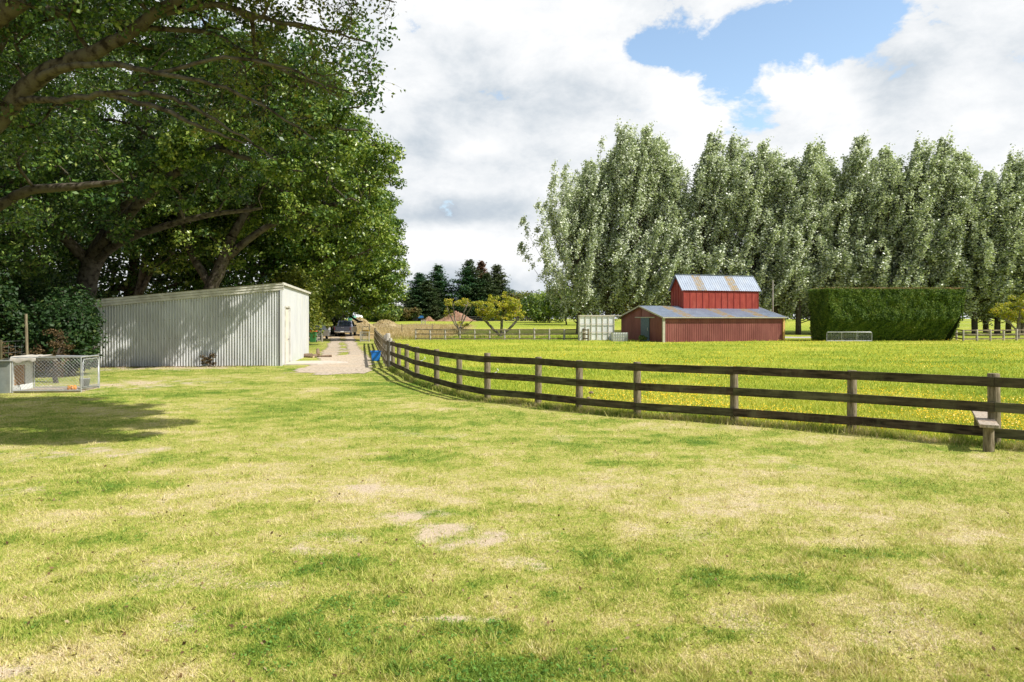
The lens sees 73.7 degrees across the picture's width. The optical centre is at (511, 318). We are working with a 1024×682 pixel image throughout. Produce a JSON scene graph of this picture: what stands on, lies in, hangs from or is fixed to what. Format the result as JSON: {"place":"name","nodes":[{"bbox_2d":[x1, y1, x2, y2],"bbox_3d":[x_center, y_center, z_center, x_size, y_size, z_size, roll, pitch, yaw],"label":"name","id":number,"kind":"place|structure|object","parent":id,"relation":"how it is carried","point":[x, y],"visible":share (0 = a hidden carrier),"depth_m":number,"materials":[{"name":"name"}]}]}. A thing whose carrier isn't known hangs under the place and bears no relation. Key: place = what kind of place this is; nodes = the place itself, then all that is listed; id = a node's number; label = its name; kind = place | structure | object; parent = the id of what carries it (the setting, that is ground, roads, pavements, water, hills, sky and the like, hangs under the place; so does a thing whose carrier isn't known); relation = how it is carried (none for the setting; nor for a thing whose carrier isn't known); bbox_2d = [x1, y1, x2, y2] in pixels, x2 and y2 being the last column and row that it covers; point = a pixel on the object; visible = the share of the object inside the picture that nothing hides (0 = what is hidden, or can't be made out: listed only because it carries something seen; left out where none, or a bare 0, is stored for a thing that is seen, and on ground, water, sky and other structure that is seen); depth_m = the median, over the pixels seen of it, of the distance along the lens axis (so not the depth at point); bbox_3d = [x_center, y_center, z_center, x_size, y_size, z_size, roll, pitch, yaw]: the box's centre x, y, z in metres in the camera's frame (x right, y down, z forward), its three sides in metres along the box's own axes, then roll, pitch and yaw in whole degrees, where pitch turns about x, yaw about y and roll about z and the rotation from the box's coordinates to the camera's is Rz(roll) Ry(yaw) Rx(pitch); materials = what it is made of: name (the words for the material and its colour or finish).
{"place":"outdoors","nodes":[
{"label":"outdoors","id":0,"kind":"place"},
{"bbox_2d":[284,360,347,364],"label":"concrete path","id":1,"kind":"structure","parent":0,"point":[310,362],"depth_m":31.18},
{"bbox_2d":[290,334,372,374],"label":"driveway","id":2,"kind":"structure","parent":0,"point":[356,358],"depth_m":33.22,"materials":[{"name":"gravel"}]},
{"bbox_2d":[334,320,356,335],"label":"pickup truck","id":3,"kind":"object","parent":2,"relation":"on","point":[346,326],"visible":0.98,"depth_m":76.83,"materials":[{"name":"grey paint"}]},
{"bbox_2d":[360,331,369,341],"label":"netting gate","id":4,"kind":"structure","parent":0,"point":[364,336],"depth_m":60.31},
{"bbox_2d":[357,322,471,338],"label":"dry tall grass","id":5,"kind":"structure","parent":0,"point":[405,329],"depth_m":94.63,"materials":[{"name":"plant"}]},
{"bbox_2d":[0,319,1023,681],"bbox_3d":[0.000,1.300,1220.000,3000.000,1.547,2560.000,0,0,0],"label":"ground","id":6,"kind":"structure","parent":0,"point":[176,409],"depth_m":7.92,"materials":[{"name":"green plant"}]},
{"bbox_2d":[2,341,21,359],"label":"bracken","id":7,"kind":"object","parent":6,"relation":"on","point":[4,351],"visible":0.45,"depth_m":23.72,"materials":[{"name":"brown plant"}]},
{"bbox_2d":[0,266,24,314],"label":"bush","id":8,"kind":"object","parent":6,"relation":"on","point":[10,281],"visible":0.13,"depth_m":25.95,"materials":[{"name":"green plant"}]},
{"bbox_2d":[0,360,35,392],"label":"dog kennel","id":9,"kind":"object","parent":6,"relation":"on","point":[5,376],"visible":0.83,"depth_m":18.95,"materials":[{"name":"metal"}]},
{"bbox_2d":[0,340,35,371],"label":"wire fence","id":10,"kind":"object","parent":6,"relation":"on","point":[1,347],"visible":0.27,"depth_m":22.58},
{"bbox_2d":[0,282,40,359],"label":"bush","id":11,"kind":"object","parent":6,"relation":"on","point":[11,326],"visible":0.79,"depth_m":23.92,"materials":[{"name":"green plant"}]},
{"bbox_2d":[24,314,28,354],"bbox_3d":[-15.482,0.950,21.800,0.155,2.203,0.090,0,0,0],"label":"post","id":12,"kind":"object","parent":6,"relation":"on","point":[26,336],"visible":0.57,"depth_m":21.77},
{"bbox_2d":[25,343,75,376],"bbox_3d":[-16.383,1.497,24.063,1.826,1.263,1.129,0,0,0],"label":"bracken","id":13,"kind":"object","parent":6,"relation":"on","point":[38,351],"visible":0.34,"depth_m":23.87,"materials":[{"name":"brown plant"}]},
{"bbox_2d":[0,73,103,303],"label":"oak tree","id":14,"kind":"object","parent":6,"relation":"on","point":[25,281],"visible":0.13,"depth_m":32.91,"materials":[{"name":"green plant"}]},
{"bbox_2d":[11,279,93,354],"bbox_3d":[-20.921,0.172,30.640,3.964,3.884,4.418,0,0,-23],"label":"bush","id":15,"kind":"object","parent":6,"relation":"on","point":[27,299],"visible":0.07,"depth_m":29.90,"materials":[{"name":"green plant"}]},
{"bbox_2d":[12,355,99,392],"bbox_3d":[-12.898,1.564,19.371,1.832,1.032,1.040,0,0,-6],"label":"dog run","id":16,"kind":"object","parent":6,"relation":"on","point":[54,388],"visible":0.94,"depth_m":18.96,"materials":[{"name":"grey metal"}]},
{"bbox_2d":[10,354,56,362],"bbox_3d":[-13.512,1.131,19.303,0.680,0.219,1.050,0,0,-6],"label":"canvas cover","id":17,"kind":"object","parent":16,"relation":"on","point":[19,360],"visible":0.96,"depth_m":18.88,"materials":[{"name":"fabric"}]},
{"bbox_2d":[42,328,74,382],"bbox_3d":[-14.549,1.223,21.894,0.821,1.828,0.772,0,0,11],"label":"dead weed","id":18,"kind":"object","parent":6,"relation":"on","point":[58,334],"visible":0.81,"depth_m":21.90,"materials":[{"name":"brown plant"}]},
{"bbox_2d":[20,283,106,370],"bbox_3d":[-17.199,0.365,26.359,3.214,3.477,2.717,0,0,0],"label":"bush","id":19,"kind":"object","parent":6,"relation":"on","point":[82,301],"visible":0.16,"depth_m":26.27,"materials":[{"name":"green plant"}]},
{"bbox_2d":[21,295,110,375],"bbox_3d":[-16.056,0.652,24.577,2.622,2.982,2.158,0,0,0],"label":"bush","id":20,"kind":"object","parent":6,"relation":"on","point":[83,339],"visible":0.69,"depth_m":24.18,"materials":[{"name":"green plant"}]},
{"bbox_2d":[12,267,121,352],"bbox_3d":[-23.529,-0.426,36.245,6.163,5.110,6.411,0,0,0],"label":"bush","id":21,"kind":"object","parent":6,"relation":"on","point":[73,282],"visible":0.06,"depth_m":36.69,"materials":[{"name":"green plant"}]},
{"bbox_2d":[36,141,170,268],"bbox_3d":[-23.920,-4.261,39.986,7.783,12.852,7.270,0,0,-20],"label":"woodland tree","id":22,"kind":"object","parent":6,"relation":"on","point":[84,210],"visible":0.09,"depth_m":38.84,"materials":[{"name":"plant"}]},
{"bbox_2d":[1,102,303,307],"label":"oak tree","id":23,"kind":"object","parent":6,"relation":"on","point":[157,282],"visible":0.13,"depth_m":45.96,"materials":[{"name":"green plant"}]},
{"bbox_2d":[103,150,211,294],"bbox_3d":[-22.675,-4.270,43.421,7.353,12.889,7.918,0,0,0],"label":"woodland tree","id":24,"kind":"object","parent":6,"relation":"on","point":[142,284],"visible":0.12,"depth_m":42.56,"materials":[{"name":"plant"}]},
{"bbox_2d":[0,0,399,313],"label":"oak tree","id":25,"kind":"object","parent":6,"relation":"on","point":[175,156],"visible":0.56,"depth_m":27.71,"materials":[{"name":"green plant"}]},
{"bbox_2d":[0,0,405,233],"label":"oak tree","id":26,"kind":"object","parent":6,"relation":"on","point":[36,75],"visible":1,"depth_m":13.38,"materials":[{"name":"green plant"}]},
{"bbox_2d":[95,282,310,366],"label":"shed","id":27,"kind":"structure","parent":6,"relation":"on","point":[250,325],"depth_m":29.38,"materials":[{"name":"white metal"}]},
{"bbox_2d":[286,308,287,362],"bbox_3d":[-10.314,0.775,31.181,0.020,2.550,1.100,0,0,-8],"label":"door","id":28,"kind":"structure","parent":27,"relation":"in","point":[286,308],"depth_m":31.32,"materials":[{"name":"white metal"}]},
{"bbox_2d":[200,353,216,365],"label":"dead weed","id":29,"kind":"object","parent":6,"relation":"on","point":[210,362],"visible":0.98,"depth_m":29.12,"materials":[{"name":"brown plant"}]},
{"bbox_2d":[163,169,266,269],"bbox_3d":[-20.656,-4.336,46.357,8.948,12.984,7.414,0,0,0],"label":"woodland tree","id":30,"kind":"object","parent":6,"relation":"on","point":[250,257],"visible":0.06,"depth_m":45.16,"materials":[{"name":"plant"}]},
{"bbox_2d":[85,39,406,288],"bbox_3d":[-15.993,-7.332,41.641,19.200,19.191,12.318,0,0,0],"label":"oak tree","id":31,"kind":"object","parent":6,"relation":"on","point":[228,250],"visible":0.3,"depth_m":40.85,"materials":[{"name":"green plant"}]},
{"bbox_2d":[233,183,330,283],"bbox_3d":[-16.498,-4.402,49.011,7.573,13.191,6.822,0,0,-37],"label":"woodland tree","id":32,"kind":"object","parent":6,"relation":"on","point":[266,247],"visible":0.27,"depth_m":47.27,"materials":[{"name":"plant"}]},
{"bbox_2d":[260,266,327,337],"bbox_3d":[-15.374,-0.768,47.170,5.252,5.796,4.375,0,0,0],"label":"shrub","id":33,"kind":"object","parent":6,"relation":"on","point":[298,281],"visible":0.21,"depth_m":46.87,"materials":[{"name":"green plant"}]},
{"bbox_2d":[230,127,402,296],"bbox_3d":[-15.127,-6.530,50.862,14.343,17.490,11.692,0,0,0],"label":"oak tree","id":34,"kind":"object","parent":6,"relation":"on","point":[351,251],"visible":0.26,"depth_m":49.60,"materials":[{"name":"green plant"}]},
{"bbox_2d":[312,325,329,338],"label":"parked car","id":35,"kind":"object","parent":6,"relation":"on","point":[326,332],"visible":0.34,"depth_m":67.77,"materials":[{"name":"silver metal"}]},
{"bbox_2d":[310,300,336,328],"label":"shrub","id":36,"kind":"object","parent":6,"relation":"on","point":[329,324],"visible":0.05,"depth_m":73.51,"materials":[{"name":"green plant"}]},
{"bbox_2d":[259,266,402,335],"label":"oak tree","id":37,"kind":"object","parent":6,"relation":"on","point":[395,313],"visible":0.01,"depth_m":79.94,"materials":[{"name":"green plant"}]},
{"bbox_2d":[330,298,361,331],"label":"bush","id":38,"kind":"object","parent":6,"relation":"on","point":[333,319],"visible":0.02,"depth_m":82.85,"materials":[{"name":"green plant"}]},
{"bbox_2d":[285,188,412,320],"bbox_3d":[-15.424,-5.141,63.495,12.207,14.626,9.724,0,0,0],"label":"oak tree","id":39,"kind":"object","parent":6,"relation":"on","point":[363,287],"visible":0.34,"depth_m":61.99,"materials":[{"name":"green plant"}]},
{"bbox_2d":[352,316,375,329],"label":"earth mound","id":40,"kind":"object","parent":6,"relation":"on","point":[364,324],"visible":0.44,"depth_m":99.15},
{"bbox_2d":[362,309,380,321],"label":"background shrub","id":41,"kind":"object","parent":6,"relation":"on","point":[373,319],"visible":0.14,"depth_m":148.63,"materials":[{"name":"green plant"}]},
{"bbox_2d":[370,351,380,360],"bbox_3d":[-6.621,1.805,33.205,0.500,0.475,0.440,0,0,-9],"label":"plastic tub","id":42,"kind":"object","parent":6,"relation":"on","point":[375,355],"visible":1,"depth_m":33.03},
{"bbox_2d":[374,328,388,368],"bbox_3d":[-8.156,1.481,42.001,0.249,1.458,28.855,0,0,-12],"label":"rail fence","id":43,"kind":"object","parent":6,"relation":"on","point":[379,340],"visible":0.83,"depth_m":33.74,"materials":[{"name":"wood"}]},
{"bbox_2d":[372,319,400,328],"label":"earth mound","id":44,"kind":"object","parent":6,"relation":"on","point":[384,323],"visible":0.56,"depth_m":103.14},
{"bbox_2d":[376,311,400,321],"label":"background shrub","id":45,"kind":"object","parent":6,"relation":"on","point":[381,316],"visible":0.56,"depth_m":144.75,"materials":[{"name":"green plant"}]},
{"bbox_2d":[394,304,411,320],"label":"background shrub","id":46,"kind":"object","parent":6,"relation":"on","point":[404,316],"visible":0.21,"depth_m":156.49,"materials":[{"name":"green plant"}]},
{"bbox_2d":[405,307,422,320],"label":"background shrub","id":47,"kind":"object","parent":6,"relation":"on","point":[415,311],"visible":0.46,"depth_m":158.86,"materials":[{"name":"green plant"}]},
{"bbox_2d":[395,272,441,320],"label":"conifer tree","id":48,"kind":"object","parent":6,"relation":"on","point":[419,280],"visible":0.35,"depth_m":165.86,"materials":[{"name":"green plant"}]},
{"bbox_2d":[405,279,450,320],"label":"conifer tree","id":49,"kind":"object","parent":6,"relation":"on","point":[427,289],"visible":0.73,"depth_m":163.98,"materials":[{"name":"green plant"}]},
{"bbox_2d":[414,263,458,320],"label":"conifer tree","id":50,"kind":"object","parent":6,"relation":"on","point":[441,284],"visible":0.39,"depth_m":168.13,"materials":[{"name":"green plant"}]},
{"bbox_2d":[437,311,474,320],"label":"soil heap","id":51,"kind":"object","parent":6,"relation":"on","point":[457,316],"visible":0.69,"depth_m":157.00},
{"bbox_2d":[443,298,480,335],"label":"magnolia tree","id":52,"kind":"object","parent":6,"relation":"on","point":[461,303],"visible":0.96,"depth_m":69.94,"materials":[{"name":"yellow plant"}]},
{"bbox_2d":[443,259,491,316],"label":"conifer tree","id":53,"kind":"object","parent":6,"relation":"on","point":[465,288],"visible":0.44,"depth_m":166.39,"materials":[{"name":"green plant"}]},
{"bbox_2d":[0,383,947,680],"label":"soil crumbs","id":54,"kind":"object","parent":6,"relation":"on","point":[526,569],"visible":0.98,"depth_m":4.74,"materials":[{"name":"soil"}]},
{"bbox_2d":[458,303,500,320],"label":"background shrub","id":55,"kind":"object","parent":6,"relation":"on","point":[472,313],"visible":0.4,"depth_m":160.32,"materials":[{"name":"green plant"}]},
{"bbox_2d":[472,260,490,293],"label":"conifer tree","id":56,"kind":"object","parent":6,"relation":"on","point":[481,265],"visible":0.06,"depth_m":171.39,"materials":[{"name":"brown plant"}]},
{"bbox_2d":[393,335,577,339],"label":"fence line weeds","id":57,"kind":"object","parent":6,"relation":"on","point":[486,336],"visible":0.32,"depth_m":68.87,"materials":[{"name":"green plant"}]},
{"bbox_2d":[470,273,503,320],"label":"conifer tree","id":58,"kind":"object","parent":6,"relation":"on","point":[486,280],"visible":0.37,"depth_m":164.76,"materials":[{"name":"green plant"}]},
{"bbox_2d":[1,369,976,681],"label":"lawn clover","id":59,"kind":"object","parent":6,"relation":"on","point":[425,619],"visible":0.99,"depth_m":4.39,"materials":[{"name":"plant"}]},
{"bbox_2d":[415,328,577,339],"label":"rail fence","id":60,"kind":"object","parent":6,"relation":"on","point":[504,334],"visible":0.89,"depth_m":66.19,"materials":[{"name":"wood"}]},
{"bbox_2d":[475,291,525,336],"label":"magnolia tree","id":61,"kind":"object","parent":6,"relation":"on","point":[488,313],"visible":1,"depth_m":69.11,"materials":[{"name":"yellow plant"}]},
{"bbox_2d":[485,264,518,320],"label":"conifer tree","id":62,"kind":"object","parent":6,"relation":"on","point":[496,272],"visible":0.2,"depth_m":167.78,"materials":[{"name":"green plant"}]},
{"bbox_2d":[495,290,523,320],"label":"background shrub","id":63,"kind":"object","parent":6,"relation":"on","point":[503,310],"visible":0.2,"depth_m":165.44,"materials":[{"name":"green plant"}]},
{"bbox_2d":[0,365,1023,681],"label":"fallen leaves","id":64,"kind":"object","parent":6,"relation":"on","point":[396,575],"visible":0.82,"depth_m":5.01,"materials":[{"name":"brown plant"}]},
{"bbox_2d":[517,290,541,320],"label":"background shrub","id":65,"kind":"object","parent":6,"relation":"on","point":[528,318],"visible":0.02,"depth_m":159.03,"materials":[{"name":"green plant"}]},
{"bbox_2d":[519,288,569,322],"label":"background shrub","id":66,"kind":"object","parent":6,"relation":"on","point":[532,311],"visible":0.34,"depth_m":139.53,"materials":[{"name":"green plant"}]},
{"bbox_2d":[533,283,590,324],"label":"background shrub","id":67,"kind":"object","parent":6,"relation":"on","point":[547,309],"visible":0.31,"depth_m":124.12,"materials":[{"name":"green plant"}]},
{"bbox_2d":[514,159,649,332],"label":"poplar tree","id":68,"kind":"object","parent":6,"relation":"on","point":[571,219],"visible":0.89,"depth_m":82.05,"materials":[{"name":"green plant"}]},
{"bbox_2d":[559,157,627,314],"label":"poplar tree","id":69,"kind":"object","parent":6,"relation":"on","point":[585,312],"visible":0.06,"depth_m":91.33,"materials":[{"name":"green plant"}]},
{"bbox_2d":[578,315,621,339],"bbox_3d":[8.341,0.883,65.033,4.030,2.421,1.050,0,0,-3],"label":"panelled container","id":70,"kind":"object","parent":6,"relation":"on","point":[600,327],"visible":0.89,"depth_m":64.58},
{"bbox_2d":[566,115,653,320],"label":"poplar tree","id":71,"kind":"object","parent":6,"relation":"on","point":[616,158],"visible":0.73,"depth_m":82.84,"materials":[{"name":"green plant"}]},
{"bbox_2d":[611,332,627,340],"bbox_3d":[9.832,1.671,62.517,1.338,0.811,1.150,0,0,-3],"label":"water tank","id":72,"kind":"object","parent":6,"relation":"on","point":[620,336],"visible":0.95,"depth_m":62.02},
{"bbox_2d":[601,293,639,318],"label":"background shrub","id":73,"kind":"object","parent":6,"relation":"on","point":[626,308],"visible":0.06,"depth_m":170.49,"materials":[{"name":"green plant"}]},
{"bbox_2d":[597,121,682,313],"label":"poplar tree","id":74,"kind":"object","parent":6,"relation":"on","point":[652,152],"visible":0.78,"depth_m":82.08,"materials":[{"name":"green plant"}]},
{"bbox_2d":[624,153,695,305],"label":"poplar tree","id":75,"kind":"object","parent":6,"relation":"on","point":[640,304],"visible":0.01,"depth_m":89.81,"materials":[{"name":"green plant"}]},
{"bbox_2d":[633,139,703,305],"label":"poplar tree","id":76,"kind":"object","parent":6,"relation":"on","point":[670,171],"visible":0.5,"depth_m":83.37,"materials":[{"name":"green plant"}]},
{"bbox_2d":[655,121,747,279],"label":"poplar tree","id":77,"kind":"object","parent":6,"relation":"on","point":[707,183],"visible":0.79,"depth_m":82.61,"materials":[{"name":"green plant"}]},
{"bbox_2d":[618,274,786,341],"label":"barn","id":78,"kind":"structure","parent":6,"relation":"on","point":[705,308],"depth_m":63.08,"materials":[{"name":"red painted wood"},{"name":"corrugated steel"}]},
{"bbox_2d":[641,318,649,340],"bbox_3d":[12.130,1.010,62.392,0.120,2.120,1.550,0,0,-18],"label":"sliding door","id":79,"kind":"structure","parent":78,"relation":"in","point":[645,322],"depth_m":62.27,"materials":[{"name":"metal"}]},
{"bbox_2d":[390,341,1023,445],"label":"rail fence","id":80,"kind":"object","parent":6,"relation":"on","point":[993,407],"visible":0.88,"depth_m":13.20,"materials":[{"name":"wood"}]},
{"bbox_2d":[393,339,1023,445],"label":"paddock grass","id":81,"kind":"structure","parent":6,"relation":"on","point":[878,407],"depth_m":24.05,"materials":[{"name":"plant"}]},
{"bbox_2d":[430,339,1023,442],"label":"buttercup flowers","id":82,"kind":"object","parent":6,"relation":"on","point":[825,390],"visible":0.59,"depth_m":17.12,"materials":[{"name":"plant"}]},
{"bbox_2d":[683,126,778,275],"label":"poplar tree","id":83,"kind":"object","parent":6,"relation":"on","point":[736,156],"visible":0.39,"depth_m":82.92,"materials":[{"name":"green plant"}]},
{"bbox_2d":[714,136,799,310],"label":"poplar tree","id":84,"kind":"object","parent":6,"relation":"on","point":[765,180],"visible":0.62,"depth_m":81.95,"materials":[{"name":"green plant"}]},
{"bbox_2d":[738,152,823,314],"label":"poplar tree","id":85,"kind":"object","parent":6,"relation":"on","point":[793,162],"visible":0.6,"depth_m":82.12,"materials":[{"name":"green plant"}]},
{"bbox_2d":[760,133,844,334],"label":"poplar tree","id":86,"kind":"object","parent":6,"relation":"on","point":[811,174],"visible":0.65,"depth_m":81.73,"materials":[{"name":"green plant"}]},
{"bbox_2d":[792,152,838,332],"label":"poplar tree","id":87,"kind":"object","parent":6,"relation":"on","point":[829,160],"visible":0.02,"depth_m":89.54,"materials":[{"name":"green plant"}]},
{"bbox_2d":[790,134,869,306],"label":"poplar tree","id":88,"kind":"object","parent":6,"relation":"on","point":[822,243],"visible":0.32,"depth_m":81.60,"materials":[{"name":"green plant"}]},
{"bbox_2d":[826,332,871,341],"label":"gate","id":89,"kind":"structure","parent":6,"relation":"on","point":[858,335],"depth_m":60.76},
{"bbox_2d":[813,130,891,287],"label":"poplar tree","id":90,"kind":"object","parent":6,"relation":"on","point":[856,163],"visible":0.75,"depth_m":81.45,"materials":[{"name":"green plant"}]},
{"bbox_2d":[833,143,940,287],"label":"poplar tree","id":91,"kind":"object","parent":6,"relation":"on","point":[891,168],"visible":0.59,"depth_m":80.86,"materials":[{"name":"green plant"}]},
{"bbox_2d":[808,286,966,340],"bbox_3d":[34.778,-0.484,63.556,13.692,5.184,4.080,0,0,-4],"label":"clipped hedge","id":92,"kind":"object","parent":6,"relation":"on","point":[908,314],"visible":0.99,"depth_m":62.21,"materials":[{"name":"green plant"}]},
{"bbox_2d":[862,130,966,287],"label":"poplar tree","id":93,"kind":"object","parent":6,"relation":"on","point":[922,173],"visible":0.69,"depth_m":79.93,"materials":[{"name":"green plant"}]},
{"bbox_2d":[888,125,978,296],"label":"poplar tree","id":94,"kind":"object","parent":6,"relation":"on","point":[945,152],"visible":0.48,"depth_m":80.00,"materials":[{"name":"green plant"}]},
{"bbox_2d":[910,146,1004,334],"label":"poplar tree","id":95,"kind":"object","parent":6,"relation":"on","point":[969,271],"visible":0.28,"depth_m":79.82,"materials":[{"name":"green plant"}]},
{"bbox_2d":[926,152,1023,333],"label":"poplar tree","id":96,"kind":"object","parent":6,"relation":"on","point":[985,280],"visible":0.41,"depth_m":79.06,"materials":[{"name":"green plant"}]},
{"bbox_2d":[971,411,999,451],"bbox_3d":[7.870,1.880,11.400,0.250,0.540,2.449,0,0,31],"label":"fence stile","id":97,"kind":"object","parent":6,"relation":"on","point":[988,426],"visible":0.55,"depth_m":10.47,"materials":[{"name":"brown wood"}]},
{"bbox_2d":[953,329,1023,340],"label":"rail fence","id":98,"kind":"object","parent":6,"relation":"on","point":[1016,334],"visible":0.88,"depth_m":63.15,"materials":[{"name":"wood"}]},
{"bbox_2d":[966,167,1017,332],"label":"poplar tree","id":99,"kind":"object","parent":6,"relation":"on","point":[985,326],"visible":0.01,"depth_m":88.80,"materials":[{"name":"green plant"}]},
{"bbox_2d":[964,144,1023,333],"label":"poplar tree","id":100,"kind":"object","parent":6,"relation":"on","point":[1011,165],"visible":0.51,"depth_m":78.96,"materials":[{"name":"green plant"}]},
{"bbox_2d":[986,174,1023,335],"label":"poplar tree","id":101,"kind":"object","parent":6,"relation":"on","point":[1018,236],"visible":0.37,"depth_m":78.58,"materials":[{"name":"green plant"}]},
{"bbox_2d":[988,293,1023,337],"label":"magnolia tree","id":102,"kind":"object","parent":6,"relation":"on","point":[1018,318],"visible":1,"depth_m":67.90,"materials":[{"name":"green plant"}]},
{"bbox_2d":[2,0,1023,318],"label":"sky","id":103,"kind":"structure","parent":0,"point":[497,93],"materials":[{"name":"white"}]},
{"bbox_2d":[388,366,1023,450],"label":"fence line grass","id":104,"kind":"structure","parent":0,"point":[828,428],"depth_m":13.36,"materials":[{"name":"plant"}]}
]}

